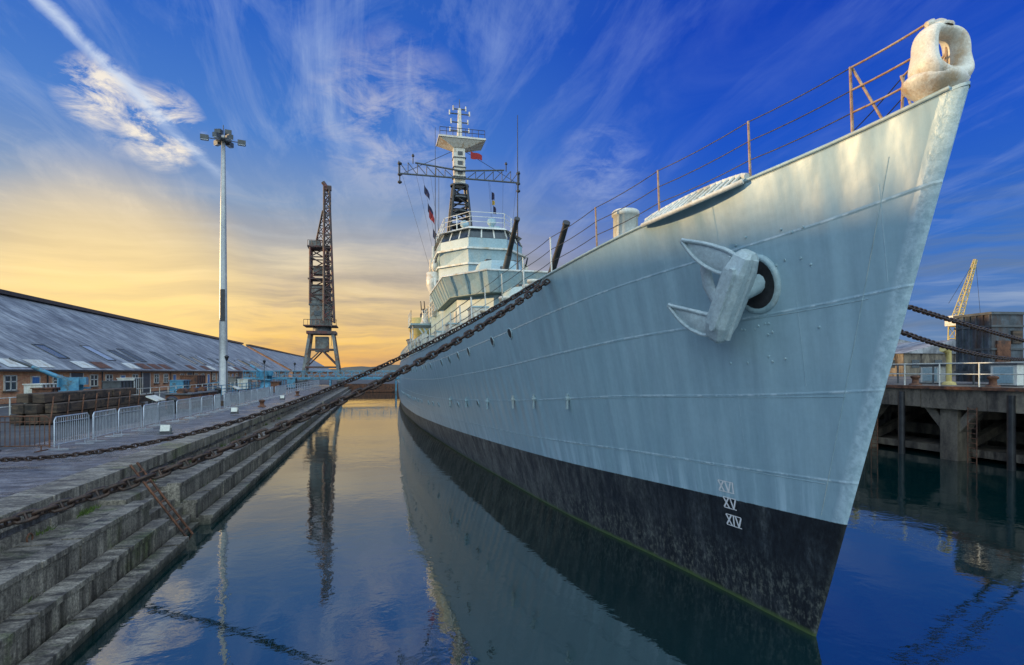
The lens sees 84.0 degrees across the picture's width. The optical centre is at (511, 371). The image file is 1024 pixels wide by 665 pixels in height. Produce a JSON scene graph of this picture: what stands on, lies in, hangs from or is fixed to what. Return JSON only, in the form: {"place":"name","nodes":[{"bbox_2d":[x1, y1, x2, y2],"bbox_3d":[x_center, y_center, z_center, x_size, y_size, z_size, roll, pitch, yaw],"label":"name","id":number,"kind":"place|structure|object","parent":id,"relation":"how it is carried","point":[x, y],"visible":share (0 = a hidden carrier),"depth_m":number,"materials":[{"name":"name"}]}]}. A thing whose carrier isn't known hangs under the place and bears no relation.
{"place":"outdoors","nodes":[
{"label":"outdoors","id":0,"kind":"place"},
{"bbox_2d":[146,393,160,405],"bbox_3d":[-28.122,2.123,44.669,0.604,0.954,1.700,0,0,-14],"label":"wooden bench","id":1,"kind":"object","parent":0,"point":[149,402],"visible":0.27,"depth_m":44.03,"materials":[{"name":"black wood"}]},
{"bbox_2d":[215,387,220,393],"bbox_3d":[-29.779,2.060,57.641,0.640,1.080,0.624,0,0,-14],"label":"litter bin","id":2,"kind":"object","parent":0,"point":[218,389],"visible":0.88,"depth_m":57.41,"materials":[{"name":"black metal"}]},
{"bbox_2d":[330,365,399,372],"bbox_3d":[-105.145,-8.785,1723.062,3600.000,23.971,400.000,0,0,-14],"label":"distant hills","id":3,"kind":"structure","parent":0,"point":[387,369],"depth_m":1528.14,"materials":[{"name":"grey plant"}]},
{"bbox_2d":[0,373,955,450],"bbox_3d":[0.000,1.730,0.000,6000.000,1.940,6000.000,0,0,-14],"label":"ground","id":4,"kind":"structure","parent":0,"point":[4,411],"depth_m":28.87,"materials":[{"name":"concrete"}]},
{"bbox_2d":[0,416,50,452],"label":"iron fence","id":5,"kind":"object","parent":4,"relation":"on","point":[34,421],"visible":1,"depth_m":18.59,"materials":[{"name":"grey metal"}]},
{"bbox_2d":[22,383,56,403],"bbox_3d":[-37.654,1.760,45.466,1.350,1.680,2.350,0,0,-14],"label":"machinery crate","id":6,"kind":"object","parent":4,"relation":"on","point":[27,387],"visible":0.32,"depth_m":44.43,"materials":[{"name":"white paint"}]},
{"bbox_2d":[30,387,60,392],"bbox_3d":[-33.570,1.860,41.304,1.350,1.480,2.150,0,0,-14],"label":"machinery crate","id":7,"kind":"object","parent":4,"relation":"on","point":[45,389],"visible":0.24,"depth_m":40.40,"materials":[{"name":"brown wood"}]},
{"bbox_2d":[9,358,90,391],"bbox_3d":[-30.609,0.820,37.939,4.427,3.561,2.419,0,0,-41],"label":"naval deck gun","id":8,"kind":"object","parent":4,"relation":"on","point":[70,383],"visible":0.56,"depth_m":38.12,"materials":[{"name":"blue paint"}]},
{"bbox_2d":[9,387,150,423],"bbox_3d":[-24.944,1.820,33.880,1.962,1.460,13.171,0,0,-14],"label":"timber stack","id":9,"kind":"object","parent":4,"relation":"on","point":[51,405],"visible":0.86,"depth_m":30.35,"materials":[{"name":"brown wood"}]},
{"bbox_2d":[101,380,134,388],"bbox_3d":[-37.810,1.710,54.684,1.650,1.780,3.150,0,0,-14],"label":"machinery crate","id":10,"kind":"object","parent":4,"relation":"on","point":[117,384],"visible":0.35,"depth_m":53.36,"materials":[{"name":"black metal"}]},
{"bbox_2d":[0,380,256,414],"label":"white railing","id":11,"kind":"object","parent":4,"relation":"on","point":[159,392],"visible":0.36,"depth_m":56.19,"materials":[{"name":"metal"}]},
{"bbox_2d":[116,378,141,394],"bbox_3d":[-41.623,1.610,61.996,1.750,1.980,2.350,0,0,-14],"label":"machinery crate","id":12,"kind":"object","parent":4,"relation":"on","point":[137,382],"visible":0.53,"depth_m":61.71,"materials":[{"name":"white paint"}]},
{"bbox_2d":[0,289,290,403],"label":"brick shed","id":13,"kind":"structure","parent":4,"relation":"on","point":[96,347],"depth_m":74.70,"materials":[{"name":"stone"}]},
{"bbox_2d":[2,372,285,391],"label":"windows and doors","id":14,"kind":"structure","parent":13,"relation":"in","point":[9,381],"depth_m":64.53,"materials":[{"name":"white glass"}]},
{"bbox_2d":[166,396,177,412],"bbox_3d":[-21.492,2.060,35.977,0.640,1.080,0.624,0,0,-14],"label":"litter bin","id":15,"kind":"object","parent":4,"relation":"on","point":[174,398],"visible":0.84,"depth_m":35.77,"materials":[{"name":"black metal"}]},
{"bbox_2d":[0,385,351,664],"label":"dock wall","id":16,"kind":"structure","parent":4,"relation":"on","point":[95,570],"depth_m":12.64,"materials":[{"name":"stone"}]},
{"bbox_2d":[48,412,94,449],"bbox_3d":[-15.335,2.037,19.843,0.600,1.125,2.203,0,0,-12],"label":"crowd barrier","id":17,"kind":"object","parent":16,"relation":"on","point":[70,420],"visible":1,"depth_m":19.84,"materials":[{"name":"metal"}]},
{"bbox_2d":[86,409,122,441],"bbox_3d":[-15.799,2.037,22.097,0.600,1.125,2.204,0,0,-16],"label":"crowd barrier","id":18,"kind":"object","parent":16,"relation":"on","point":[93,424],"visible":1,"depth_m":21.84,"materials":[{"name":"metal"}]},
{"bbox_2d":[114,405,146,434],"bbox_3d":[-16.317,2.037,24.338,0.600,1.125,2.203,0,0,-12],"label":"crowd barrier","id":19,"kind":"object","parent":16,"relation":"on","point":[127,411],"visible":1,"depth_m":24.10,"materials":[{"name":"metal"}]},
{"bbox_2d":[138,403,159,429],"bbox_3d":[-16.870,2.038,26.571,0.600,1.123,2.207,0,0,-18],"label":"crowd barrier","id":20,"kind":"object","parent":16,"relation":"on","point":[146,408],"visible":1,"depth_m":26.50,"materials":[{"name":"metal"}]},
{"bbox_2d":[28,417,281,602],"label":"weeds","id":21,"kind":"object","parent":16,"relation":"on","point":[86,511],"visible":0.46,"depth_m":12.32,"materials":[{"name":"green plant"}]},
{"bbox_2d":[145,395,165,419],"bbox_3d":[-19.022,1.923,30.399,0.569,1.354,1.300,0,0,-14],"label":"information board","id":22,"kind":"object","parent":16,"relation":"on","point":[156,398],"visible":0.76,"depth_m":30.43,"materials":[{"name":"white paint"}]},
{"bbox_2d":[129,462,193,536],"bbox_3d":[-8.742,3.450,14.459,1.593,2.329,0.460,0,0,-14],"label":"iron ladder","id":23,"kind":"object","parent":16,"relation":"attached to","point":[160,502],"visible":0.73,"depth_m":14.37,"materials":[{"name":"brown metal"}]},
{"bbox_2d":[158,425,172,434],"bbox_3d":[-13.926,2.313,22.881,0.450,0.385,0.300,0,0,-14],"label":"ground floodlight","id":24,"kind":"object","parent":16,"relation":"on","point":[165,429],"visible":1,"depth_m":22.79,"materials":[{"name":"white paint"}]},
{"bbox_2d":[153,400,178,424],"bbox_3d":[-17.496,2.037,28.786,0.636,1.126,2.201,0,0,-14],"label":"crowd barrier","id":25,"kind":"object","parent":16,"relation":"on","point":[167,409],"visible":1,"depth_m":28.92,"materials":[{"name":"metal"}]},
{"bbox_2d":[173,398,191,420],"bbox_3d":[-17.900,2.037,31.054,0.600,1.125,2.203,0,0,-12],"label":"crowd barrier","id":26,"kind":"object","parent":16,"relation":"on","point":[179,408],"visible":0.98,"depth_m":30.66,"materials":[{"name":"metal"}]},
{"bbox_2d":[185,397,200,417],"bbox_3d":[-18.512,2.037,33.273,0.601,1.126,2.202,0,0,-14],"label":"crowd barrier","id":27,"kind":"object","parent":16,"relation":"on","point":[198,400],"visible":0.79,"depth_m":33.27,"materials":[{"name":"metal"}]},
{"bbox_2d":[198,395,216,414],"bbox_3d":[-19.014,2.037,35.518,0.600,1.125,2.204,0,0,-11],"label":"crowd barrier","id":28,"kind":"object","parent":16,"relation":"on","point":[204,399],"visible":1,"depth_m":35.51,"materials":[{"name":"metal"}]},
{"bbox_2d":[214,394,220,411],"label":"crowd barrier","id":29,"kind":"object","parent":16,"relation":"on","point":[217,401],"visible":0.98,"depth_m":37.75,"materials":[{"name":"metal"}]},
{"bbox_2d":[220,393,230,409],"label":"crowd barrier","id":30,"kind":"object","parent":16,"relation":"on","point":[227,399],"visible":0.97,"depth_m":39.86,"materials":[{"name":"metal"}]},
{"bbox_2d":[226,391,237,407],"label":"crowd barrier","id":31,"kind":"object","parent":16,"relation":"on","point":[235,394],"visible":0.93,"depth_m":42.62,"materials":[{"name":"metal"}]},
{"bbox_2d":[230,407,238,413],"bbox_3d":[-16.611,2.313,34.063,0.450,0.385,0.300,0,0,-14],"label":"ground floodlight","id":32,"kind":"object","parent":16,"relation":"on","point":[234,410],"visible":1,"depth_m":33.97,"materials":[{"name":"white paint"}]},
{"bbox_2d":[232,386,241,400],"bbox_3d":[-24.508,1.923,50.679,0.569,1.354,1.300,0,0,-14],"label":"information board","id":33,"kind":"object","parent":16,"relation":"on","point":[236,387],"visible":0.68,"depth_m":50.77,"materials":[{"name":"white paint"}]},
{"bbox_2d":[235,391,247,405],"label":"crowd barrier","id":34,"kind":"object","parent":16,"relation":"on","point":[241,396],"visible":1,"depth_m":44.34,"materials":[{"name":"metal"}]},
{"bbox_2d":[243,390,250,401],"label":"crowd barrier","id":35,"kind":"object","parent":16,"relation":"on","point":[247,395],"visible":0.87,"depth_m":46.81,"materials":[{"name":"metal"}]},
{"bbox_2d":[248,389,258,402],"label":"crowd barrier","id":36,"kind":"object","parent":16,"relation":"on","point":[253,394],"visible":0.98,"depth_m":48.80,"materials":[{"name":"metal"}]},
{"bbox_2d":[257,388,261,400],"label":"crowd barrier","id":37,"kind":"object","parent":16,"relation":"on","point":[259,393],"visible":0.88,"depth_m":51.30,"materials":[{"name":"metal"}]},
{"bbox_2d":[258,399,265,406],"bbox_3d":[-18.809,2.330,42.791,0.600,0.540,0.600,0,0,-14],"label":"mooring bollard","id":38,"kind":"object","parent":16,"relation":"on","point":[261,401],"visible":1,"depth_m":42.64,"materials":[{"name":"brown metal"}]},
{"bbox_2d":[261,387,265,398],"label":"crowd barrier","id":39,"kind":"object","parent":16,"relation":"on","point":[263,392],"visible":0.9,"depth_m":53.76,"materials":[{"name":"metal"}]},
{"bbox_2d":[266,387,269,396],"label":"crowd barrier","id":40,"kind":"object","parent":16,"relation":"on","point":[267,391],"visible":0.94,"depth_m":55.83,"materials":[{"name":"metal"}]},
{"bbox_2d":[275,386,278,396],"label":"crowd barrier","id":41,"kind":"object","parent":16,"relation":"on","point":[276,390],"visible":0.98,"depth_m":59.75,"materials":[{"name":"metal"}]},
{"bbox_2d":[282,385,287,394],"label":"crowd barrier","id":42,"kind":"object","parent":16,"relation":"on","point":[283,388],"visible":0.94,"depth_m":65.12,"materials":[{"name":"metal"}]},
{"bbox_2d":[286,380,317,393],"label":"quay railing","id":43,"kind":"object","parent":16,"relation":"on","point":[315,383],"visible":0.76,"depth_m":78.32,"materials":[{"name":"metal"}]},
{"bbox_2d":[169,380,189,392],"bbox_3d":[-38.434,1.760,65.847,1.550,1.680,2.550,0,0,-14],"label":"machinery crate","id":44,"kind":"object","parent":4,"relation":"on","point":[175,384],"visible":0.52,"depth_m":64.71,"materials":[{"name":"blue paint"}]},
{"bbox_2d":[163,386,217,408],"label":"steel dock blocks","id":45,"kind":"structure","parent":4,"relation":"on","point":[185,393],"depth_m":40.99,"materials":[{"name":"brown metal"}]},
{"bbox_2d":[179,375,205,387],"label":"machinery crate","id":46,"kind":"object","parent":4,"relation":"on","point":[197,379],"visible":0.51,"depth_m":75.30,"materials":[{"name":"brown wood"}]},
{"bbox_2d":[200,125,245,394],"bbox_3d":[-32.984,-12.800,64.996,3.386,30.800,3.873,0,0,25],"label":"floodlight mast","id":47,"kind":"object","parent":4,"relation":"on","point":[223,137],"visible":0.92,"depth_m":64.70,"materials":[{"name":"metal"}]},
{"bbox_2d":[224,355,228,392],"bbox_3d":[-27.620,0.475,55.074,0.406,4.250,0.406,0,0,9],"label":"street lamp","id":48,"kind":"object","parent":4,"relation":"on","point":[226,357],"visible":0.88,"depth_m":55.02,"materials":[{"name":"black metal"}]},
{"bbox_2d":[175,380,286,395],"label":"blue railing","id":49,"kind":"object","parent":4,"relation":"on","point":[232,390],"visible":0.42,"depth_m":65.83,"materials":[{"name":"metal"}]},
{"bbox_2d":[228,376,240,388],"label":"machinery crate","id":50,"kind":"object","parent":4,"relation":"on","point":[232,379],"visible":0.45,"depth_m":88.81,"materials":[{"name":"black metal"}]},
{"bbox_2d":[237,379,251,389],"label":"machinery crate","id":51,"kind":"object","parent":4,"relation":"on","point":[248,381],"visible":0.61,"depth_m":83.81,"materials":[{"name":"white paint"}]},
{"bbox_2d":[242,360,277,390],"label":"naval deck gun","id":52,"kind":"object","parent":4,"relation":"on","point":[268,376],"visible":0.77,"depth_m":79.65,"materials":[{"name":"blue paint"}]},
{"bbox_2d":[263,360,265,387],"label":"street lamp","id":53,"kind":"object","parent":4,"relation":"on","point":[264,361],"visible":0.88,"depth_m":76.31,"materials":[{"name":"black metal"}]},
{"bbox_2d":[271,381,281,392],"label":"machinery crate","id":54,"kind":"object","parent":4,"relation":"on","point":[275,383],"visible":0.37,"depth_m":72.19,"materials":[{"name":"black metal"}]},
{"bbox_2d":[246,344,333,376],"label":"brick shed","id":55,"kind":"structure","parent":4,"relation":"on","point":[285,360],"depth_m":244.33,"materials":[{"name":"brick"}]},
{"bbox_2d":[287,378,296,387],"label":"machinery crate","id":56,"kind":"object","parent":4,"relation":"on","point":[292,381],"visible":0.74,"depth_m":90.36,"materials":[{"name":"blue paint"}]},
{"bbox_2d":[206,371,399,392],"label":"blue footbridge","id":57,"kind":"object","parent":4,"relation":"on","point":[329,378],"visible":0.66,"depth_m":109.68,"materials":[{"name":"paint"}]},
{"bbox_2d":[297,181,343,384],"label":"dockside crane","id":58,"kind":"object","parent":4,"relation":"on","point":[322,305],"visible":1,"depth_m":117.80,"materials":[{"name":"metal"}]},
{"bbox_2d":[332,384,398,391],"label":"dock head wall","id":59,"kind":"structure","parent":4,"relation":"on","point":[386,388],"depth_m":118.24,"materials":[{"name":"stone"}]},
{"bbox_2d":[869,378,1023,470],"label":"concrete jetty","id":60,"kind":"object","parent":4,"relation":"on","point":[964,421],"visible":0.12,"depth_m":27.57,"materials":[{"name":"grey concrete"}]},
{"bbox_2d":[909,375,921,384],"bbox_3d":[21.974,0.430,30.986,0.600,0.540,0.600,0,0,-14],"label":"mooring bollard","id":61,"kind":"object","parent":60,"relation":"on","point":[915,379],"visible":0.98,"depth_m":30.84,"materials":[{"name":"brown metal"}]},
{"bbox_2d":[919,365,952,383],"bbox_3d":[25.669,0.140,34.444,1.000,1.120,1.300,0,0,-14],"label":"equipment cabinet","id":62,"kind":"object","parent":60,"relation":"on","point":[926,378],"visible":0.55,"depth_m":34.20,"materials":[{"name":"metal"}]},
{"bbox_2d":[939,348,956,384],"bbox_3d":[23.753,-0.400,31.002,0.833,2.200,0.700,0,0,-14],"label":"ventilation cowl","id":63,"kind":"object","parent":60,"relation":"on","point":[948,356],"visible":0.92,"depth_m":30.90,"materials":[{"name":"yellow paint"}]},
{"bbox_2d":[889,362,1023,386],"bbox_3d":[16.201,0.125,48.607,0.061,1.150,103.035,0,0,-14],"label":"jetty railing","id":64,"kind":"object","parent":60,"relation":"on","point":[939,374],"visible":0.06,"depth_m":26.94,"materials":[{"name":"white metal"}]},
{"bbox_2d":[953,312,1023,381],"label":"storage container","id":65,"kind":"object","parent":60,"relation":"on","point":[1009,323],"visible":0.79,"depth_m":31.16,"materials":[{"name":"grey metal"}]},
{"bbox_2d":[985,375,1000,386],"bbox_3d":[22.907,0.430,27.096,0.600,0.540,0.600,0,0,-14],"label":"mooring bollard","id":66,"kind":"object","parent":60,"relation":"on","point":[992,379],"visible":1,"depth_m":26.95,"materials":[{"name":"brown metal"}]},
{"bbox_2d":[989,363,1023,386],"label":"equipment cabinet","id":67,"kind":"object","parent":60,"relation":"on","point":[1010,380],"visible":0.83,"depth_m":27.60,"materials":[{"name":"blue metal"}]},
{"bbox_2d":[945,259,979,339],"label":"distant crane","id":68,"kind":"object","parent":4,"relation":"on","point":[966,286],"visible":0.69,"depth_m":146.19,"materials":[{"name":"yellow paint"}]},
{"bbox_2d":[0,0,1023,368],"label":"sky","id":69,"kind":"structure","parent":0,"point":[110,187],"materials":[{"name":"blue"}]},
{"bbox_2d":[60,392,1023,664],"bbox_3d":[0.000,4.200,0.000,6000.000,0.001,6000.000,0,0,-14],"label":"water","id":70,"kind":"structure","parent":0,"point":[374,528],"depth_m":11.46,"materials":[{"name":"teal liquid"}]},
{"bbox_2d":[398,18,974,636],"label":"destroyer warship","id":71,"kind":"object","parent":70,"relation":"on","point":[694,382],"visible":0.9,"depth_m":10.30,"materials":[{"name":"paint"}]},
{"bbox_2d":[0,280,540,461],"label":"mooring chain","id":72,"kind":"object","parent":71,"relation":"attached to","point":[242,419],"visible":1,"depth_m":15.39,"materials":[{"name":"metal"}]},
{"bbox_2d":[0,278,550,528],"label":"mooring chain","id":73,"kind":"object","parent":71,"relation":"attached to","point":[52,507],"visible":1,"depth_m":8.99,"materials":[{"name":"metal"}]},
{"bbox_2d":[900,329,1023,360],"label":"mooring chain","id":74,"kind":"object","parent":71,"relation":"attached to","point":[935,343],"visible":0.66,"depth_m":21.50,"materials":[{"name":"metal"}]},
{"bbox_2d":[907,305,1023,342],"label":"mooring chain","id":75,"kind":"object","parent":71,"relation":"attached to","point":[951,319],"visible":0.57,"depth_m":21.57,"materials":[{"name":"metal"}]},
{"bbox_2d":[889,340,955,375],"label":"waterfront building","id":76,"kind":"structure","parent":0,"point":[907,353],"depth_m":99.77,"materials":[{"name":"concrete"}]}
]}

